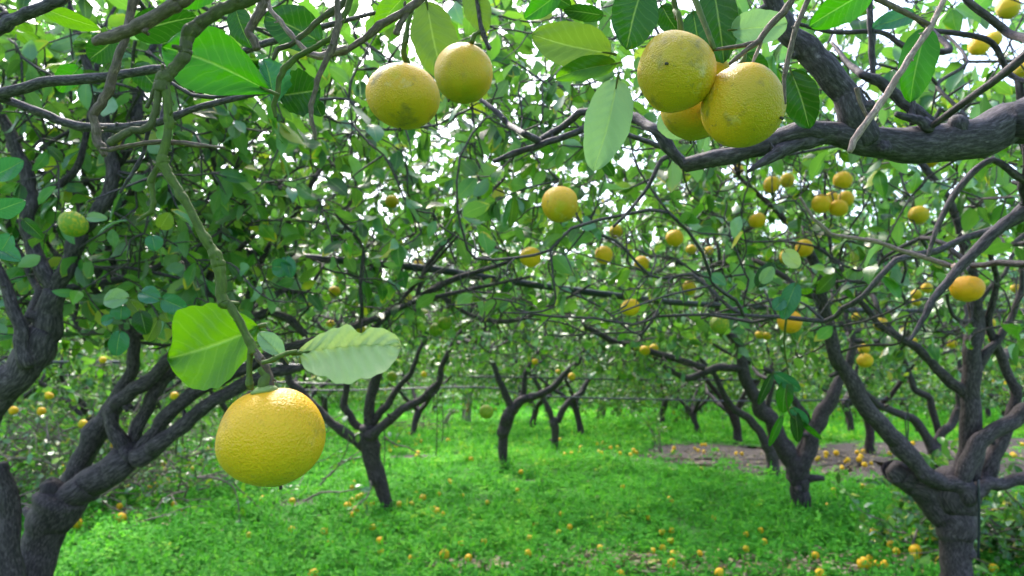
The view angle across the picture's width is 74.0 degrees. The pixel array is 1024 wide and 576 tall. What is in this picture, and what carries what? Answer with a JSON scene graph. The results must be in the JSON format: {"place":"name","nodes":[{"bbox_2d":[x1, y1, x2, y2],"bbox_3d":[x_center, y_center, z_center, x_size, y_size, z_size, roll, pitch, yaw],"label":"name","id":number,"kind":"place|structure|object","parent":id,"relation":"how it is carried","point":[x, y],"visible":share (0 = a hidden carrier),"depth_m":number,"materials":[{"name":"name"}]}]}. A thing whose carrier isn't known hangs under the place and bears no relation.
{"place":"outdoors","nodes":[
{"label":"outdoors","id":0,"kind":"place"},
{"bbox_2d":[0,393,1023,575],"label":"ground","id":1,"kind":"structure","parent":0,"point":[679,518],"depth_m":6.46,"materials":[{"name":"plant"}]},
{"bbox_2d":[0,240,103,401],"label":"lemon tree","id":2,"kind":"object","parent":1,"relation":"on","point":[75,387],"visible":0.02,"depth_m":9.38,"materials":[{"name":"green plant"}]},
{"bbox_2d":[0,314,116,430],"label":"lemon tree","id":3,"kind":"object","parent":1,"relation":"on","point":[89,407],"visible":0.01,"depth_m":14.78,"materials":[{"name":"green plant"}]},
{"bbox_2d":[0,151,118,408],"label":"lemon tree","id":4,"kind":"object","parent":1,"relation":"on","point":[83,356],"visible":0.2,"depth_m":6.60,"materials":[{"name":"green plant"}]},
{"bbox_2d":[8,406,18,414],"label":"lemon","id":5,"kind":"object","parent":4,"relation":"attached to","point":[12,410],"visible":0.98,"depth_m":5.97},
{"bbox_2d":[2,254,138,428],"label":"lemon tree","id":6,"kind":"object","parent":1,"relation":"on","point":[28,393],"visible":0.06,"depth_m":12.13,"materials":[{"name":"green plant"}]},
{"bbox_2d":[0,205,257,423],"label":"lemon tree","id":7,"kind":"object","parent":1,"relation":"on","point":[90,383],"visible":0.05,"depth_m":8.50,"materials":[{"name":"green plant"}]},
{"bbox_2d":[64,375,343,385],"bbox_3d":[-5.192,1.218,8.997,6.012,0.157,0.031,0,-8,0],"label":"irrigation pipe","id":8,"kind":"object","parent":7,"relation":"attached to","point":[274,381],"visible":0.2,"depth_m":8.99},
{"bbox_2d":[28,280,248,423],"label":"lemon tree","id":9,"kind":"object","parent":1,"relation":"on","point":[140,396],"visible":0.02,"depth_m":14.55,"materials":[{"name":"green plant"}]},
{"bbox_2d":[44,343,233,418],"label":"lemon tree","id":10,"kind":"object","parent":1,"relation":"on","point":[158,405],"visible":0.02,"depth_m":17.81,"materials":[{"name":"green plant"}]},
{"bbox_2d":[0,0,289,423],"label":"lemon tree","id":11,"kind":"object","parent":1,"relation":"on","point":[38,327],"visible":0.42,"depth_m":2.18,"materials":[{"name":"green plant"}]},
{"bbox_2d":[57,201,88,236],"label":"lemon","id":12,"kind":"object","parent":11,"relation":"attached to","point":[73,224],"visible":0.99,"depth_m":1.69,"materials":[{"name":"food"}]},
{"bbox_2d":[78,394,222,446],"bbox_3d":[-6.417,2.548,13.252,4.081,1.078,3.559,0,-8,0],"label":"brush pile","id":13,"kind":"object","parent":1,"relation":"on","point":[210,430],"visible":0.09,"depth_m":12.85,"materials":[{"name":"green plant"}]},
{"bbox_2d":[0,373,426,534],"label":"brush pile","id":14,"kind":"object","parent":1,"relation":"on","point":[45,456],"visible":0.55,"depth_m":6.44,"materials":[{"name":"green plant"}]},
{"bbox_2d":[69,236,396,447],"bbox_3d":[-4.812,0.745,11.549,5.211,4.221,4.640,-2,-8,14],"label":"lemon tree","id":15,"kind":"object","parent":1,"relation":"on","point":[224,407],"visible":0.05,"depth_m":11.23,"materials":[{"name":"green plant"}]},
{"bbox_2d":[189,310,365,411],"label":"lemon tree","id":16,"kind":"object","parent":1,"relation":"on","point":[335,397],"visible":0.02,"depth_m":20.19,"materials":[{"name":"green plant"}]},
{"bbox_2d":[151,248,419,397],"bbox_3d":[-4.339,1.043,14.533,4.890,4.449,5.492,-7,-11,43],"label":"lemon tree","id":17,"kind":"object","parent":1,"relation":"on","point":[313,393],"visible":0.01,"depth_m":14.10,"materials":[{"name":"green plant"}]},
{"bbox_2d":[271,499,329,505],"bbox_3d":[-2.112,2.116,6.695,0.743,0.001,0.465,0,-8,0],"label":"soil patch","id":18,"kind":"object","parent":1,"relation":"on","point":[303,500],"visible":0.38,"depth_m":6.71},
{"bbox_2d":[226,291,405,422],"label":"lemon tree","id":19,"kind":"object","parent":1,"relation":"on","point":[320,395],"visible":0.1,"depth_m":17.77,"materials":[{"name":"green plant"}]},
{"bbox_2d":[318,340,423,404],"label":"lemon tree","id":20,"kind":"object","parent":1,"relation":"on","point":[385,386],"visible":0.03,"depth_m":28.11,"materials":[{"name":"green plant"}]},
{"bbox_2d":[0,0,784,575],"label":"lemon tree","id":21,"kind":"object","parent":1,"relation":"on","point":[54,514],"visible":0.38,"depth_m":2.77,"materials":[{"name":"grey plant"}]},
{"bbox_2d":[429,316,442,335],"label":"lemon","id":22,"kind":"object","parent":21,"relation":"attached to","point":[435,329],"visible":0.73,"depth_m":3.40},
{"bbox_2d":[479,398,492,418],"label":"lemon","id":23,"kind":"object","parent":21,"relation":"attached to","point":[485,411],"visible":1,"depth_m":3.28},
{"bbox_2d":[682,281,695,295],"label":"lemon","id":24,"kind":"object","parent":21,"relation":"attached to","point":[690,285],"visible":0.71,"depth_m":3.65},
{"bbox_2d":[312,264,511,434],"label":"lemon tree","id":25,"kind":"object","parent":1,"relation":"on","point":[417,414],"visible":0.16,"depth_m":15.04,"materials":[{"name":"green plant"}]},
{"bbox_2d":[355,396,473,431],"bbox_3d":[-2.355,3.026,16.381,2.972,0.977,2.516,0,-8,0],"label":"brush pile","id":26,"kind":"object","parent":1,"relation":"on","point":[431,423],"visible":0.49,"depth_m":16.09,"materials":[{"name":"green plant"}]},
{"bbox_2d":[364,339,494,411],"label":"lemon tree","id":27,"kind":"object","parent":1,"relation":"on","point":[435,406],"visible":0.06,"depth_m":25.03,"materials":[{"name":"green plant"}]},
{"bbox_2d":[0,0,882,390],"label":"lemon tree","id":28,"kind":"object","parent":1,"relation":"on","point":[214,346],"visible":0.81,"depth_m":1.77,"materials":[{"name":"green plant"}]},
{"bbox_2d":[215,367,325,489],"bbox_3d":[-0.178,0.103,0.499,0.074,0.093,0.077,-5,3,35],"label":"lemon","id":29,"kind":"object","parent":28,"relation":"hanging from","point":[267,435],"visible":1,"depth_m":0.47,"materials":[{"name":"food"}]},
{"bbox_2d":[365,31,439,131],"bbox_3d":[-0.120,-0.228,0.762,0.084,0.109,0.080,4,-6,21],"label":"lemon","id":30,"kind":"object","parent":28,"relation":"attached to","point":[404,94],"visible":1,"depth_m":0.73,"materials":[{"name":"food"}]},
{"bbox_2d":[434,40,492,103],"bbox_3d":[-0.064,-0.285,0.900,0.078,0.081,0.076,1,-8,-4],"label":"lemon","id":31,"kind":"object","parent":28,"relation":"attached to","point":[463,72],"visible":0.99,"depth_m":0.87,"materials":[{"name":"food"}]},
{"bbox_2d":[542,178,577,222],"bbox_3d":[0.109,-0.199,1.552,0.081,0.109,0.085,3,-15,-24],"label":"lemon","id":32,"kind":"object","parent":28,"relation":"hanging from","point":[559,203],"visible":1,"depth_m":1.52,"materials":[{"name":"food"}]},
{"bbox_2d":[634,252,648,269],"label":"lemon","id":33,"kind":"object","parent":28,"relation":"attached to","point":[643,261],"visible":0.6,"depth_m":3.52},
{"bbox_2d":[838,190,853,205],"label":"lemon","id":34,"kind":"object","parent":28,"relation":"attached to","point":[847,197],"visible":0.75,"depth_m":3.52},
{"bbox_2d":[382,302,550,419],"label":"lemon tree","id":35,"kind":"object","parent":1,"relation":"on","point":[452,390],"visible":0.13,"depth_m":19.40,"materials":[{"name":"green plant"}]},
{"bbox_2d":[459,370,478,421],"bbox_3d":[-1.173,3.064,19.202,0.672,1.617,0.354,0,-8,0],"label":"dead trunk","id":36,"kind":"object","parent":1,"relation":"on","point":[468,411],"visible":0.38,"depth_m":19.09,"materials":[{"name":"grey wood"}]},
{"bbox_2d":[326,175,683,469],"bbox_3d":[-0.070,0.519,8.942,5.194,3.956,4.490,0,-8,0],"label":"lemon tree","id":37,"kind":"object","parent":1,"relation":"on","point":[510,412],"visible":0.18,"depth_m":9.12,"materials":[{"name":"green plant"}]},
{"bbox_2d":[469,376,757,380],"bbox_3d":[1.491,1.328,10.001,4.246,0.073,0.027,0,-8,0],"label":"irrigation pipe","id":38,"kind":"object","parent":37,"relation":"attached to","point":[604,378],"visible":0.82,"depth_m":9.99,"materials":[{"name":"plastic"}]},
{"bbox_2d":[473,325,565,403],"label":"lemon tree","id":39,"kind":"object","parent":1,"relation":"on","point":[495,396],"visible":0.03,"depth_m":29.71,"materials":[{"name":"green plant"}]},
{"bbox_2d":[88,83,963,512],"bbox_3d":[-0.581,0.121,5.698,7.238,3.889,4.544,-6,-10,39],"label":"lemon tree","id":40,"kind":"object","parent":1,"relation":"on","point":[372,429],"visible":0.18,"depth_m":6.18,"materials":[{"name":"green plant"}]},
{"bbox_2d":[0,360,298,365],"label":"irrigation pipe","id":41,"kind":"object","parent":40,"relation":"attached to","point":[95,362],"visible":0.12,"depth_m":7.04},
{"bbox_2d":[328,283,339,297],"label":"lemon","id":42,"kind":"object","parent":40,"relation":"attached to","point":[335,291],"visible":0.88,"depth_m":4.49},
{"bbox_2d":[639,341,649,354],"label":"lemon","id":43,"kind":"object","parent":40,"relation":"attached to","point":[644,350],"visible":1,"depth_m":4.94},
{"bbox_2d":[858,339,869,353],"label":"lemon","id":44,"kind":"object","parent":40,"relation":"attached to","point":[865,349],"visible":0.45,"depth_m":4.70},
{"bbox_2d":[921,279,932,292],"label":"lemon","id":45,"kind":"object","parent":40,"relation":"attached to","point":[926,285],"visible":0.9,"depth_m":4.94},
{"bbox_2d":[422,266,641,426],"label":"lemon tree","id":46,"kind":"object","parent":1,"relation":"on","point":[539,403],"visible":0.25,"depth_m":16.63,"materials":[{"name":"green plant"}]},
{"bbox_2d":[42,106,1023,509],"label":"lemon tree","id":47,"kind":"object","parent":1,"relation":"on","point":[796,462],"visible":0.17,"depth_m":6.30,"materials":[{"name":"green plant"}]},
{"bbox_2d":[436,373,437,455],"bbox_3d":[-0.908,1.529,8.200,0.025,0.992,0.147,0,-8,0],"label":"drip hose","id":48,"kind":"object","parent":47,"relation":"hanging from","point":[437,418],"visible":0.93,"depth_m":8.20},
{"bbox_2d":[16,218,1023,313],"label":"irrigation pipe","id":49,"kind":"object","parent":47,"relation":"attached to","point":[586,292],"visible":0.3,"depth_m":3.82,"materials":[{"name":"plastic"}]},
{"bbox_2d":[686,242,696,253],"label":"lemon","id":50,"kind":"object","parent":47,"relation":"attached to","point":[691,248],"visible":0.96,"depth_m":4.94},
{"bbox_2d":[911,289,921,299],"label":"lemon","id":51,"kind":"object","parent":47,"relation":"attached to","point":[917,295],"visible":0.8,"depth_m":5.49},
{"bbox_2d":[80,438,1021,575],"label":"leaf litter","id":52,"kind":"object","parent":1,"relation":"on","point":[649,554],"visible":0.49,"depth_m":4.46,"materials":[{"name":"plant"}]},
{"bbox_2d":[857,557,870,570],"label":"lemon","id":53,"kind":"object","parent":52,"relation":"on","point":[861,561],"visible":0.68,"depth_m":4.24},
{"bbox_2d":[428,237,695,449],"bbox_3d":[0.857,0.995,12.273,4.511,3.910,4.872,0,-8,0],"label":"lemon tree","id":54,"kind":"object","parent":1,"relation":"on","point":[554,422],"visible":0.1,"depth_m":12.04,"materials":[{"name":"green plant"}]},
{"bbox_2d":[460,271,693,434],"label":"lemon tree","id":55,"kind":"object","parent":1,"relation":"on","point":[574,406],"visible":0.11,"depth_m":14.84,"materials":[{"name":"green plant"}]},
{"bbox_2d":[537,339,673,418],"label":"lemon tree","id":56,"kind":"object","parent":1,"relation":"on","point":[552,399],"visible":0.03,"depth_m":21.18,"materials":[{"name":"green plant"}]},
{"bbox_2d":[567,318,750,424],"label":"lemon tree","id":57,"kind":"object","parent":1,"relation":"on","point":[664,404],"visible":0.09,"depth_m":17.48,"materials":[{"name":"green plant"}]},
{"bbox_2d":[361,0,1023,445],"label":"lemon tree","id":58,"kind":"object","parent":1,"relation":"on","point":[951,130],"visible":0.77,"depth_m":1.74,"materials":[{"name":"green plant"}]},
{"bbox_2d":[437,309,451,329],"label":"lemon","id":59,"kind":"object","parent":58,"relation":"attached to","point":[444,323],"visible":1,"depth_m":3.16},
{"bbox_2d":[595,240,612,263],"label":"lemon","id":60,"kind":"object","parent":58,"relation":"attached to","point":[605,253],"visible":0.85,"depth_m":2.98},
{"bbox_2d":[621,290,639,315],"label":"lemon","id":61,"kind":"object","parent":58,"relation":"attached to","point":[633,311],"visible":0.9,"depth_m":2.73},
{"bbox_2d":[666,222,683,246],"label":"lemon","id":62,"kind":"object","parent":58,"relation":"attached to","point":[674,238],"visible":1,"depth_m":2.98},
{"bbox_2d":[637,8,715,112],"bbox_3d":[0.168,-0.241,0.701,0.079,0.118,0.095,-4,4,25],"label":"lemon","id":63,"kind":"object","parent":58,"relation":"attached to","point":[676,70],"visible":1,"depth_m":0.67,"materials":[{"name":"food"}]},
{"bbox_2d":[661,101,709,143],"bbox_3d":[0.216,-0.217,0.798,0.076,0.095,0.079,3,6,-23],"label":"lemon","id":64,"kind":"object","parent":58,"relation":"attached to","point":[686,124],"visible":0.33,"depth_m":0.78,"materials":[{"name":"food"}]},
{"bbox_2d":[716,61,729,74],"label":"lemon","id":65,"kind":"object","parent":58,"relation":"attached to","point":[720,67],"visible":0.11,"depth_m":0.85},
{"bbox_2d":[701,53,786,147],"bbox_3d":[0.241,-0.195,0.699,0.095,0.103,0.082,34,16,38],"label":"lemon","id":66,"kind":"object","parent":58,"relation":"attached to","point":[743,105],"visible":0.95,"depth_m":0.67,"materials":[{"name":"food"}]},
{"bbox_2d":[748,205,765,227],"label":"lemon","id":67,"kind":"object","parent":58,"relation":"attached to","point":[757,220],"visible":1,"depth_m":3.08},
{"bbox_2d":[777,304,802,333],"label":"lemon","id":68,"kind":"object","parent":58,"relation":"attached to","point":[793,326],"visible":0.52,"depth_m":2.27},
{"bbox_2d":[795,234,813,256],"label":"lemon","id":69,"kind":"object","parent":58,"relation":"attached to","point":[804,251],"visible":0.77,"depth_m":3.08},
{"bbox_2d":[811,189,830,213],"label":"lemon","id":70,"kind":"object","parent":58,"relation":"attached to","point":[820,204],"visible":0.91,"depth_m":2.90,"materials":[{"name":"food"}]},
{"bbox_2d":[829,192,847,215],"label":"lemon","id":71,"kind":"object","parent":58,"relation":"attached to","point":[839,207],"visible":0.98,"depth_m":2.90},
{"bbox_2d":[833,165,852,188],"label":"lemon","id":72,"kind":"object","parent":58,"relation":"attached to","point":[842,179],"visible":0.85,"depth_m":2.81,"materials":[{"name":"food"}]},
{"bbox_2d":[908,199,929,223],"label":"lemon","id":73,"kind":"object","parent":58,"relation":"attached to","point":[919,214],"visible":0.96,"depth_m":2.73,"materials":[{"name":"food"}]},
{"bbox_2d":[949,269,985,302],"bbox_3d":[1.239,-0.009,1.852,0.081,0.104,0.084,0,-6,0],"label":"lemon","id":74,"kind":"object","parent":58,"relation":"attached to","point":[966,287],"visible":0.94,"depth_m":1.82,"materials":[{"name":"food"}]},
{"bbox_2d":[967,29,989,55],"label":"lemon","id":75,"kind":"object","parent":58,"relation":"attached to","point":[975,47],"visible":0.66,"depth_m":2.74,"materials":[{"name":"food"}]},
{"bbox_2d":[986,27,1002,47],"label":"lemon","id":76,"kind":"object","parent":58,"relation":"attached to","point":[996,37],"visible":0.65,"depth_m":3.28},
{"bbox_2d":[1013,55,1023,77],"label":"lemon","id":77,"kind":"object","parent":58,"relation":"attached to","point":[1018,70],"visible":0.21,"depth_m":2.90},
{"bbox_2d":[617,318,771,418],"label":"lemon tree","id":78,"kind":"object","parent":1,"relation":"on","point":[685,409],"visible":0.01,"depth_m":20.10,"materials":[{"name":"green plant"}]},
{"bbox_2d":[594,296,815,433],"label":"lemon tree","id":79,"kind":"object","parent":1,"relation":"on","point":[695,408],"visible":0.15,"depth_m":15.20,"materials":[{"name":"green plant"}]},
{"bbox_2d":[387,1,1023,575],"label":"lemon tree","id":80,"kind":"object","parent":1,"relation":"on","point":[945,497],"visible":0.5,"depth_m":3.43,"materials":[{"name":"green plant"}]},
{"bbox_2d":[385,192,398,207],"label":"lemon","id":81,"kind":"object","parent":80,"relation":"attached to","point":[392,201],"visible":0.97,"depth_m":3.79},
{"bbox_2d":[387,366,396,381],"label":"lemon","id":82,"kind":"object","parent":80,"relation":"attached to","point":[391,376],"visible":1,"depth_m":4.43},
{"bbox_2d":[520,237,540,267],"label":"lemon","id":83,"kind":"object","parent":80,"relation":"attached to","point":[530,262],"visible":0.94,"depth_m":2.46,"materials":[{"name":"food"}]},
{"bbox_2d":[609,220,622,238],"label":"lemon","id":84,"kind":"object","parent":80,"relation":"attached to","point":[617,230],"visible":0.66,"depth_m":3.95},
{"bbox_2d":[710,307,728,333],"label":"lemon","id":85,"kind":"object","parent":80,"relation":"attached to","point":[719,325],"visible":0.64,"depth_m":2.60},
{"bbox_2d":[763,173,779,192],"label":"lemon","id":86,"kind":"object","parent":80,"relation":"attached to","point":[767,184],"visible":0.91,"depth_m":3.29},
{"bbox_2d":[780,169,794,187],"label":"lemon","id":87,"kind":"object","parent":80,"relation":"attached to","point":[785,178],"visible":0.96,"depth_m":3.80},
{"bbox_2d":[857,348,873,367],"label":"lemon","id":88,"kind":"object","parent":80,"relation":"attached to","point":[865,360],"visible":0.96,"depth_m":3.40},
{"bbox_2d":[977,479,980,557],"bbox_3d":[2.301,1.137,3.350,0.017,0.382,0.064,0,-8,0],"label":"drip hose","id":89,"kind":"object","parent":80,"relation":"hanging from","point":[979,519],"visible":1,"depth_m":3.35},
{"bbox_2d":[995,0,1020,19],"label":"lemon","id":90,"kind":"object","parent":80,"relation":"attached to","point":[1007,9],"visible":0.95,"depth_m":2.46,"materials":[{"name":"food"}]},
{"bbox_2d":[606,225,883,444],"bbox_3d":[4.404,0.922,13.390,5.009,4.384,5.168,-1,-8,10],"label":"lemon tree","id":91,"kind":"object","parent":1,"relation":"on","point":[736,424],"visible":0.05,"depth_m":12.76,"materials":[{"name":"green plant"}]},
{"bbox_2d":[572,172,928,476],"bbox_3d":[3.177,0.463,8.628,4.592,3.988,4.282,0,-8,0],"label":"lemon tree","id":92,"kind":"object","parent":1,"relation":"on","point":[771,455],"visible":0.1,"depth_m":8.55,"materials":[{"name":"green plant"}]},
{"bbox_2d":[696,338,853,413],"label":"lemon tree","id":93,"kind":"object","parent":1,"relation":"on","point":[803,388],"visible":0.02,"depth_m":21.33,"materials":[{"name":"green plant"}]},
{"bbox_2d":[760,566,866,574],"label":"soil patch","id":94,"kind":"object","parent":1,"relation":"on","point":[849,571],"visible":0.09,"depth_m":4.26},
{"bbox_2d":[748,331,946,423],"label":"lemon tree","id":95,"kind":"object","parent":1,"relation":"on","point":[814,391],"visible":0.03,"depth_m":18.05,"materials":[{"name":"green plant"}]},
{"bbox_2d":[751,304,955,431],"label":"lemon tree","id":96,"kind":"object","parent":1,"relation":"on","point":[844,405],"visible":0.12,"depth_m":14.73,"materials":[{"name":"green plant"}]},
{"bbox_2d":[721,218,1019,453],"bbox_3d":[5.858,0.841,11.613,4.988,4.041,4.442,6,-10,-35],"label":"lemon tree","id":97,"kind":"object","parent":1,"relation":"on","point":[869,441],"visible":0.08,"depth_m":10.85,"materials":[{"name":"green plant"}]},
{"bbox_2d":[305,386,906,401],"bbox_3d":[1.298,1.683,10.756,10.196,0.253,0.404,1,-8,-5],"label":"irrigation pipe","id":98,"kind":"object","parent":97,"relation":"attached to","point":[588,397],"visible":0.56,"depth_m":10.78,"materials":[{"name":"plastic"}]},
{"bbox_2d":[746,164,1023,469],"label":"lemon tree","id":99,"kind":"object","parent":1,"relation":"on","point":[931,443],"visible":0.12,"depth_m":8.18,"materials":[{"name":"green plant"}]},
{"bbox_2d":[821,290,1006,411],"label":"lemon tree","id":100,"kind":"object","parent":1,"relation":"on","point":[905,403],"visible":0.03,"depth_m":19.47,"materials":[{"name":"green plant"}]},
{"bbox_2d":[909,544,922,555],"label":"lemon","id":101,"kind":"object","parent":1,"relation":"on","point":[912,548],"visible":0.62,"depth_m":4.56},
{"bbox_2d":[831,437,1023,575],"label":"leafy shrub","id":102,"kind":"object","parent":1,"relation":"on","point":[999,533],"visible":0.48,"depth_m":4.55,"materials":[{"name":"green plant"}]},
{"bbox_2d":[903,366,1023,419],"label":"lemon tree","id":103,"kind":"object","parent":1,"relation":"on","point":[987,412],"visible":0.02,"depth_m":20.93,"materials":[{"name":"green plant"}]},
{"bbox_2d":[904,268,1023,415],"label":"lemon tree","id":104,"kind":"object","parent":1,"relation":"on","point":[1004,395],"visible":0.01,"depth_m":18.40,"materials":[{"name":"green plant"}]},
{"bbox_2d":[917,253,1023,419],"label":"lemon tree","id":105,"kind":"object","parent":1,"relation":"on","point":[984,390],"visible":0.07,"depth_m":15.18,"materials":[{"name":"green plant"}]},
{"bbox_2d":[924,233,1023,393],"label":"lemon tree","id":106,"kind":"object","parent":1,"relation":"on","point":[937,383],"visible":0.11,"depth_m":11.88,"materials":[{"name":"green plant"}]},
{"bbox_2d":[994,258,1023,401],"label":"lemon tree","id":107,"kind":"object","parent":1,"relation":"on","point":[1016,373],"visible":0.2,"depth_m":8.52,"materials":[{"name":"green plant"}]},
{"bbox_2d":[9,0,1023,376],"label":"sky","id":108,"kind":"structure","parent":0,"point":[688,5],"materials":[{"name":"white"}]},
{"bbox_2d":[74,250,1008,357],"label":"wood","id":109,"kind":"object","parent":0,"point":[568,285],"depth_m":48.98,"materials":[{"name":"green plant"}]},
{"bbox_2d":[637,438,1023,494],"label":"soil path","id":110,"kind":"structure","parent":0,"point":[919,447],"depth_m":10.88,"materials":[{"name":"soil"}]},
{"bbox_2d":[631,393,668,452],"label":"leafy sapling","id":111,"kind":"object","parent":110,"relation":"on","point":[648,422],"visible":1,"depth_m":10.61,"materials":[{"name":"green plant"}]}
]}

